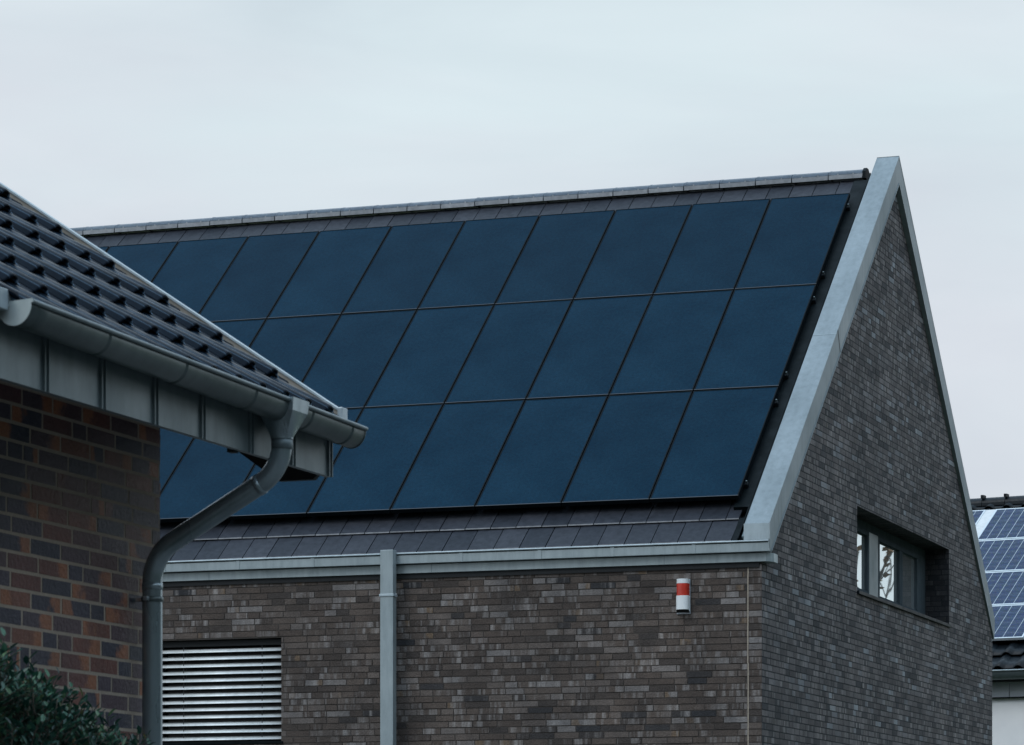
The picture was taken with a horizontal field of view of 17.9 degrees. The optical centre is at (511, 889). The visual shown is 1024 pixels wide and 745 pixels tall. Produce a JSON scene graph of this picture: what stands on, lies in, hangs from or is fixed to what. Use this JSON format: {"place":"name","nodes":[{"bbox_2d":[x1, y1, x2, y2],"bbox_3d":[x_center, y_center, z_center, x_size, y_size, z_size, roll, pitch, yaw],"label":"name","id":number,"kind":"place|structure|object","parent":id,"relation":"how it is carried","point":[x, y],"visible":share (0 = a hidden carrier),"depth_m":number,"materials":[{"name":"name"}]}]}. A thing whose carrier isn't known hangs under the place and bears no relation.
{"place":"outdoors","nodes":[
{"label":"outdoors","id":0,"kind":"place"},
{"bbox_2d":[0,0,1023,498],"label":"sky","id":1,"kind":"structure","parent":0,"point":[113,112],"materials":[{"name":"white"}]},
{"bbox_2d":[70,156,994,744],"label":"brick house","id":2,"kind":"structure","parent":0,"point":[830,562],"depth_m":32.34,"materials":[{"name":"brick"}]},
{"bbox_2d":[99,246,108,251],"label":"solar panel","id":3,"kind":"object","parent":2,"relation":"attached to","point":[105,248],"visible":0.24,"depth_m":38.48,"materials":[{"name":"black glass"}]},
{"bbox_2d":[106,241,177,281],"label":"solar panel","id":4,"kind":"object","parent":2,"relation":"attached to","point":[147,261],"visible":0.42,"depth_m":38.09,"materials":[{"name":"blue glass"}]},
{"bbox_2d":[160,428,193,493],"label":"solar panel","id":5,"kind":"object","parent":2,"relation":"attached to","point":[174,446],"visible":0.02,"depth_m":34.19,"materials":[{"name":"blue glass"}]},
{"bbox_2d":[151,236,247,313],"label":"solar panel","id":6,"kind":"object","parent":2,"relation":"attached to","point":[190,274],"visible":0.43,"depth_m":37.53,"materials":[{"name":"blue glass"}]},
{"bbox_2d":[160,438,254,522],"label":"solar panel","id":7,"kind":"object","parent":2,"relation":"attached to","point":[204,475],"visible":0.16,"depth_m":33.56,"materials":[{"name":"blue glass"}]},
{"bbox_2d":[162,639,282,744],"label":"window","id":8,"kind":"structure","parent":2,"relation":"in","point":[217,692],"depth_m":32.66,"materials":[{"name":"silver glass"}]},
{"bbox_2d":[211,319,265,346],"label":"solar panel","id":9,"kind":"object","parent":2,"relation":"attached to","point":[245,332],"visible":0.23,"depth_m":36.08,"materials":[{"name":"blue glass"}]},
{"bbox_2d":[199,231,318,321],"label":"solar panel","id":10,"kind":"object","parent":2,"relation":"attached to","point":[257,277],"visible":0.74,"depth_m":37.01,"materials":[{"name":"blue glass"}]},
{"bbox_2d":[226,408,362,519],"bbox_3d":[-2.231,-4.397,33.485,0.884,0.045,2.003,0,39,19],"label":"solar panel","id":11,"kind":"object","parent":2,"relation":"attached to","point":[279,499],"visible":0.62,"depth_m":32.92,"materials":[{"name":"blue glass"}]},
{"bbox_2d":[249,314,340,382],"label":"solar panel","id":12,"kind":"object","parent":2,"relation":"attached to","point":[292,346],"visible":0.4,"depth_m":35.60,"materials":[{"name":"blue glass"}]},
{"bbox_2d":[267,226,391,318],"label":"solar panel","id":13,"kind":"object","parent":2,"relation":"attached to","point":[329,273],"visible":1,"depth_m":36.71,"materials":[{"name":"blue glass"}]},
{"bbox_2d":[302,310,416,408],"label":"solar panel","id":14,"kind":"object","parent":2,"relation":"attached to","point":[351,362],"visible":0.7,"depth_m":35.02,"materials":[{"name":"blue glass"}]},
{"bbox_2d":[307,404,442,516],"bbox_3d":[-1.383,-4.398,33.191,0.884,0.045,2.003,0,39,19],"label":"solar panel","id":15,"kind":"object","parent":2,"relation":"attached to","point":[371,472],"visible":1,"depth_m":33.10,"materials":[{"name":"blue glass"}]},
{"bbox_2d":[342,221,464,313],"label":"solar panel","id":16,"kind":"object","parent":2,"relation":"attached to","point":[400,274],"visible":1,"depth_m":36.41,"materials":[{"name":"blue glass"}]},
{"bbox_2d":[365,305,493,407],"bbox_3d":[-0.868,-5.690,34.678,0.884,0.047,2.034,0,39,19],"label":"solar panel","id":17,"kind":"object","parent":2,"relation":"attached to","point":[427,361],"visible":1,"depth_m":34.64,"materials":[{"name":"blue glass"}]},
{"bbox_2d":[390,400,524,512],"bbox_3d":[-0.535,-4.398,32.898,0.884,0.045,2.003,0,39,19],"label":"solar panel","id":18,"kind":"object","parent":2,"relation":"attached to","point":[457,458],"visible":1,"depth_m":32.84,"materials":[{"name":"blue glass"}]},
{"bbox_2d":[418,215,539,308],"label":"solar panel","id":19,"kind":"object","parent":2,"relation":"attached to","point":[479,263],"visible":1,"depth_m":36.12,"materials":[{"name":"blue glass"}]},
{"bbox_2d":[445,300,572,403],"bbox_3d":[-0.021,-5.691,34.384,0.884,0.045,2.034,0,39,19],"label":"solar panel","id":20,"kind":"object","parent":2,"relation":"attached to","point":[505,360],"visible":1,"depth_m":34.34,"materials":[{"name":"blue glass"}]},
{"bbox_2d":[475,395,607,509],"bbox_3d":[0.312,-4.397,32.606,0.884,0.047,2.003,0,39,19],"label":"solar panel","id":21,"kind":"object","parent":2,"relation":"attached to","point":[540,455],"visible":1,"depth_m":32.54,"materials":[{"name":"blue glass"}]},
{"bbox_2d":[495,210,614,303],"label":"solar panel","id":22,"kind":"object","parent":2,"relation":"attached to","point":[555,258],"visible":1,"depth_m":35.83,"materials":[{"name":"blue glass"}]},
{"bbox_2d":[526,295,651,399],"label":"solar panel","id":23,"kind":"object","parent":2,"relation":"attached to","point":[589,348],"visible":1,"depth_m":34.05,"materials":[{"name":"blue glass"}]},
{"bbox_2d":[562,391,692,505],"bbox_3d":[1.161,-4.397,32.312,0.884,0.045,2.003,0,39,19],"label":"solar panel","id":24,"kind":"object","parent":2,"relation":"attached to","point":[626,452],"visible":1,"depth_m":32.25,"materials":[{"name":"blue glass"}]},
{"bbox_2d":[574,204,691,299],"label":"solar panel","id":25,"kind":"object","parent":2,"relation":"attached to","point":[632,255],"visible":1,"depth_m":35.53,"materials":[{"name":"blue glass"}]},
{"bbox_2d":[609,290,733,394],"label":"solar panel","id":26,"kind":"object","parent":2,"relation":"attached to","point":[672,343],"visible":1,"depth_m":33.76,"materials":[{"name":"blue glass"}]},
{"bbox_2d":[676,579,690,613],"bbox_3d":[1.625,-2.791,30.910,0.134,0.332,0.088,0,0,19],"label":"alarm siren","id":27,"kind":"object","parent":2,"relation":"attached to","point":[683,601],"visible":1,"depth_m":30.88,"materials":[{"name":"white plastic"}]},
{"bbox_2d":[654,199,770,294],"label":"solar panel","id":28,"kind":"object","parent":2,"relation":"attached to","point":[713,246],"visible":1,"depth_m":35.24,"materials":[{"name":"blue glass"}]},
{"bbox_2d":[650,387,778,502],"bbox_3d":[2.008,-4.398,32.019,0.884,0.046,2.003,0,39,19],"label":"solar panel","id":29,"kind":"object","parent":2,"relation":"attached to","point":[714,446],"visible":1,"depth_m":31.96,"materials":[{"name":"blue glass"}]},
{"bbox_2d":[694,284,816,390],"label":"solar panel","id":30,"kind":"object","parent":2,"relation":"attached to","point":[756,339],"visible":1,"depth_m":33.46,"materials":[{"name":"blue glass"}]},
{"bbox_2d":[735,193,849,288],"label":"solar panel","id":31,"kind":"object","parent":2,"relation":"attached to","point":[793,241],"visible":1,"depth_m":34.95,"materials":[{"name":"blue glass"}]},
{"bbox_2d":[857,518,951,627],"bbox_3d":[4.303,-3.594,36.613,0.376,0.935,4.739,0,0,19],"label":"gable window","id":32,"kind":"structure","parent":2,"relation":"in","point":[890,569],"depth_m":37.06,"materials":[{"name":"grey glass"}]},
{"bbox_2d":[970,493,1023,744],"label":"rendered house","id":33,"kind":"structure","parent":0,"point":[1007,692],"depth_m":46.33,"materials":[{"name":"white paint"}]},
{"bbox_2d":[973,510,985,524],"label":"blue solar panel","id":34,"kind":"object","parent":33,"relation":"attached to","point":[977,514],"visible":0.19,"depth_m":50.46,"materials":[{"name":"grey"}]},
{"bbox_2d":[978,507,1023,540],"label":"blue solar panel","id":35,"kind":"object","parent":33,"relation":"attached to","point":[1007,523],"visible":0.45,"depth_m":49.87,"materials":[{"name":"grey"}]},
{"bbox_2d":[979,538,1023,571],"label":"blue solar panel","id":36,"kind":"object","parent":33,"relation":"attached to","point":[1000,555],"visible":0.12,"depth_m":49.00,"materials":[{"name":"grey"}]},
{"bbox_2d":[985,570,1023,605],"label":"blue solar panel","id":37,"kind":"object","parent":33,"relation":"attached to","point":[1006,587],"visible":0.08,"depth_m":48.01,"materials":[{"name":"grey"}]},
{"bbox_2d":[992,604,1023,640],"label":"blue solar panel","id":38,"kind":"object","parent":33,"relation":"attached to","point":[1009,622],"visible":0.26,"depth_m":47.00,"materials":[{"name":"grey"}]},
{"label":"pavement","id":39,"kind":"structure","parent":0,"visible":0},
{"bbox_2d":[0,627,154,744],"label":"evergreen shrub","id":40,"kind":"object","parent":39,"relation":"on","point":[32,712],"visible":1,"depth_m":10.59,"materials":[{"name":"green plant"}]},
{"bbox_2d":[0,182,367,744],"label":"red brick outbuilding","id":41,"kind":"structure","parent":39,"relation":"on","point":[110,366],"depth_m":11.93,"materials":[{"name":"brown brick"}]}
]}

